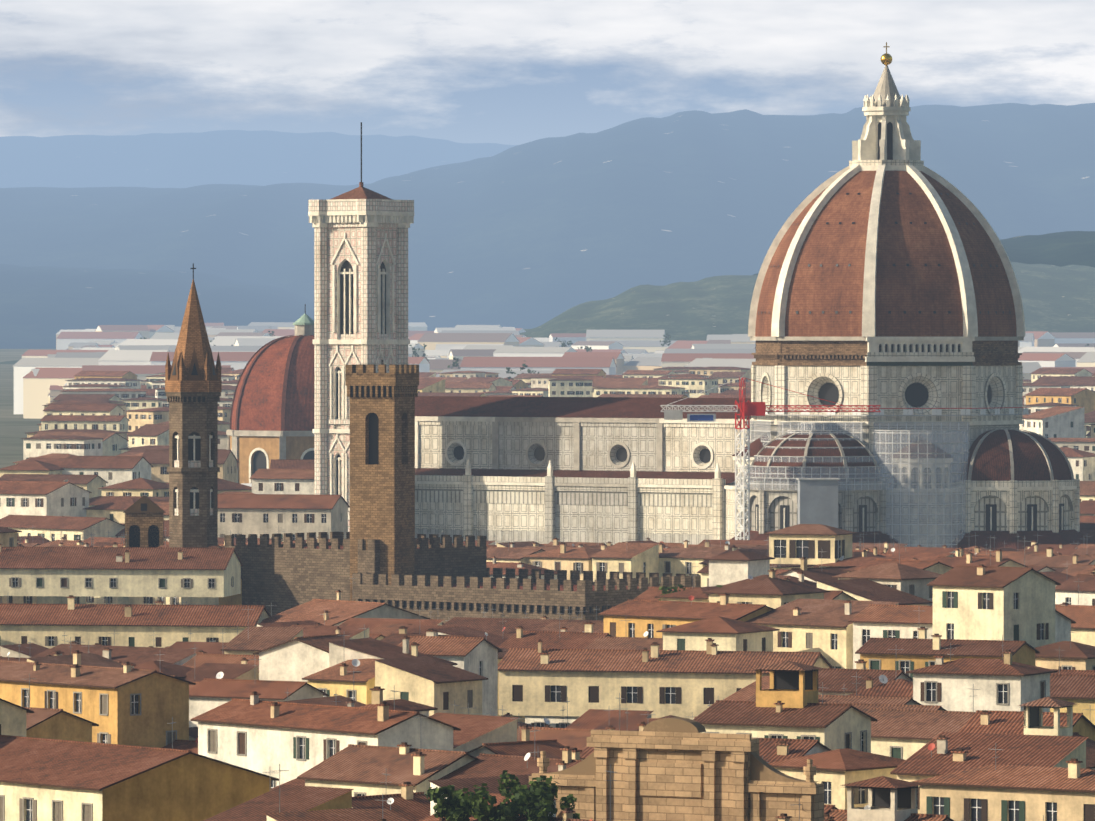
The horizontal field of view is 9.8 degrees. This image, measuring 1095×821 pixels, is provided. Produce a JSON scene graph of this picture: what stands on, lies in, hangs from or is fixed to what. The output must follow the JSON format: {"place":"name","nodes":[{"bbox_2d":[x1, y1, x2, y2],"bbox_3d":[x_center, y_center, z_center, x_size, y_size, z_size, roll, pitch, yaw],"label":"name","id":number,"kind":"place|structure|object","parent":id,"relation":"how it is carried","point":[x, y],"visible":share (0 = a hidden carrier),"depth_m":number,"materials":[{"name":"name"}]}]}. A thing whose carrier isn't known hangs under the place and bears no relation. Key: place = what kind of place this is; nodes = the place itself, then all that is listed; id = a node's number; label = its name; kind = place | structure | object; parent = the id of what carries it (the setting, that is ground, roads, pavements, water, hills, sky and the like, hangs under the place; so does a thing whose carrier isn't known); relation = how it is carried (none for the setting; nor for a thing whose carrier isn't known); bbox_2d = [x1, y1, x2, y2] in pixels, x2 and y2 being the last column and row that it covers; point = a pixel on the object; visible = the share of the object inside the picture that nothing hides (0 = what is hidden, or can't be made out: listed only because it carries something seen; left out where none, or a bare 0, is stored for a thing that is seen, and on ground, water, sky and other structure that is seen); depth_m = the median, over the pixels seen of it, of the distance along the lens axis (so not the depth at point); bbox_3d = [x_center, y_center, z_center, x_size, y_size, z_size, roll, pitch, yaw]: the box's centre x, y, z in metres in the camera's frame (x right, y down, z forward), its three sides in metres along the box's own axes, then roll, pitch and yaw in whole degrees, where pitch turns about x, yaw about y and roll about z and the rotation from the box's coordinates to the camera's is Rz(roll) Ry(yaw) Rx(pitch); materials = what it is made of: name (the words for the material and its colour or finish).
{"place":"outdoors","nodes":[
{"label":"outdoors","id":0,"kind":"place"},
{"bbox_2d":[0,349,55,467],"bbox_3d":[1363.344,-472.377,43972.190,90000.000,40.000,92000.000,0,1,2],"label":"ground","id":1,"kind":"structure","parent":0,"point":[15,429],"depth_m":3277.61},
{"bbox_2d":[165,263,221,547],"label":"church spire tower","id":2,"kind":"structure","parent":1,"relation":"on","point":[193,385],"depth_m":1015.67,"materials":[{"name":"brown stone"}]},
{"bbox_2d":[226,304,313,486],"bbox_3d":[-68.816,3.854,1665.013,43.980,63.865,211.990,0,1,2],"label":"chapel dome","id":3,"kind":"structure","parent":1,"relation":"on","point":[272,413],"depth_m":1733.92,"materials":[{"name":"red tile"}]},
{"bbox_2d":[308,122,413,531],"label":"campanile","id":4,"kind":"structure","parent":1,"relation":"on","point":[360,274],"depth_m":1324.13,"materials":[{"name":"stone"}]},
{"bbox_2d":[224,532,700,622],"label":"crenellated palace","id":5,"kind":"structure","parent":1,"relation":"on","point":[455,579],"depth_m":1006.61,"materials":[{"name":"brown stone"}]},
{"bbox_2d":[0,495,1094,820],"bbox_3d":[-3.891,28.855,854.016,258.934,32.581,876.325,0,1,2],"label":"city","id":6,"kind":"object","parent":1,"relation":"on","point":[148,671],"visible":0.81,"depth_m":654.28,"materials":[{"name":"brown"}]},
{"bbox_2d":[0,367,1094,541],"bbox_3d":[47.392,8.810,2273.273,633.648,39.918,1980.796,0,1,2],"label":"city","id":7,"kind":"object","parent":1,"relation":"on","point":[96,451],"visible":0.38,"depth_m":1833.34,"materials":[{"name":"brown"}]},
{"bbox_2d":[13,322,1094,418],"bbox_3d":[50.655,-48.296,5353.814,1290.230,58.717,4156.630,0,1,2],"label":"city","id":8,"kind":"object","parent":1,"relation":"on","point":[41,377],"visible":0.21,"depth_m":3944.05,"materials":[{"name":"grey"}]},
{"bbox_2d":[415,396,753,544],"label":"nave","id":9,"kind":"structure","parent":1,"relation":"on","point":[547,470],"depth_m":1318.14,"materials":[{"name":"stone"}]},
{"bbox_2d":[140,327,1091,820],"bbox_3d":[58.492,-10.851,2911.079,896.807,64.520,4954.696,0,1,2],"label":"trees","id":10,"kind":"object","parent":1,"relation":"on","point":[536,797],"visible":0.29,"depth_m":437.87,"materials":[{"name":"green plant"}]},
{"bbox_2d":[529,717,823,820],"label":"baroque church","id":11,"kind":"structure","parent":1,"relation":"on","point":[675,769],"depth_m":457.69,"materials":[{"name":"stone"}]},
{"bbox_2d":[724,433,768,539],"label":"buttress","id":12,"kind":"structure","parent":1,"relation":"on","point":[757,446],"depth_m":1286.45,"materials":[{"name":"stone"}]},
{"bbox_2d":[660,377,880,539],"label":"crane","id":13,"kind":"object","parent":1,"relation":"on","point":[749,409],"visible":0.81,"depth_m":1254.11,"materials":[{"name":"red"}]},
{"bbox_2d":[730,429,897,543],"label":"apse","id":14,"kind":"structure","parent":1,"relation":"on","point":[861,511],"depth_m":1261.98,"materials":[{"name":"stone"}]},
{"bbox_2d":[737,407,1030,547],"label":"scaffold","id":15,"kind":"object","parent":1,"relation":"on","point":[817,500],"visible":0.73,"depth_m":1262.28,"materials":[{"name":"white"}]},
{"bbox_2d":[750,337,1023,480],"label":"drum","id":16,"kind":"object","parent":1,"relation":"on","point":[934,372],"visible":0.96,"depth_m":1271.83,"materials":[{"name":"stone"}]},
{"bbox_2d":[755,170,1016,336],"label":"cupola","id":17,"kind":"object","parent":16,"relation":"on","point":[829,287],"visible":0.79,"depth_m":1275.69,"materials":[{"name":"red tile"}]},
{"bbox_2d":[748,164,1024,336],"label":"dome ribs","id":18,"kind":"object","parent":16,"relation":"on","point":[837,181],"visible":0.54,"depth_m":1279.68,"materials":[{"name":"white stone"}]},
{"bbox_2d":[849,66,923,170],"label":"lantern","id":19,"kind":"object","parent":18,"relation":"on","point":[889,141],"visible":0.98,"depth_m":1290.93,"materials":[{"name":"white stone"}]},
{"bbox_2d":[881,53,891,65],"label":"golden ball","id":20,"kind":"object","parent":19,"relation":"attached to","point":[886,59],"visible":0.94,"depth_m":1292.76,"materials":[{"name":"gold metal"}]},
{"bbox_2d":[886,435,961,547],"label":"exedra","id":21,"kind":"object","parent":1,"relation":"on","point":[935,509],"depth_m":1264.29,"materials":[{"name":"stone"}]},
{"bbox_2d":[948,429,1094,548],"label":"apse","id":22,"kind":"structure","parent":1,"relation":"on","point":[1018,482],"depth_m":1267.92,"materials":[{"name":"stone"}]},
{"bbox_2d":[0,264,313,348],"bbox_3d":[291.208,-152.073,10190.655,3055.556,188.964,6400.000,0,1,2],"label":"hill","id":23,"kind":"structure","parent":0,"point":[41,307],"depth_m":9232.94,"materials":[{"name":"blue"}]},
{"bbox_2d":[0,130,516,187],"bbox_3d":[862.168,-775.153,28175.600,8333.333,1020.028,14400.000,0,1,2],"label":"hill","id":24,"kind":"structure","parent":0,"point":[190,159],"depth_m":26661.36,"materials":[{"name":"blue"}]},
{"bbox_2d":[345,360,418,600],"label":"stone tower","id":25,"kind":"structure","parent":0,"point":[382,455],"depth_m":1004.33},
{"bbox_2d":[0,103,1094,330],"bbox_3d":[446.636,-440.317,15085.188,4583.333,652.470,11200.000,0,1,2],"label":"hill","id":26,"kind":"structure","parent":0,"point":[534,234],"depth_m":12189.57,"materials":[{"name":"blue"}]},
{"bbox_2d":[0,262,1094,363],"bbox_3d":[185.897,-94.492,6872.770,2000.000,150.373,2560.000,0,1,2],"label":"hill","id":27,"kind":"structure","parent":0,"point":[1057,298],"depth_m":6326.42,"materials":[{"name":"green plant"}]},
{"bbox_2d":[0,0,1094,144],"label":"sky","id":28,"kind":"structure","parent":0,"point":[507,72],"materials":[{"name":"white"}]},
{"bbox_2d":[754,231,1094,274],"bbox_3d":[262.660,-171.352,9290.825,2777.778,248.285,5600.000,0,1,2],"label":"hill","id":29,"kind":"structure","parent":0,"point":[1061,249],"depth_m":8825.13,"materials":[{"name":"blue"}]}
]}

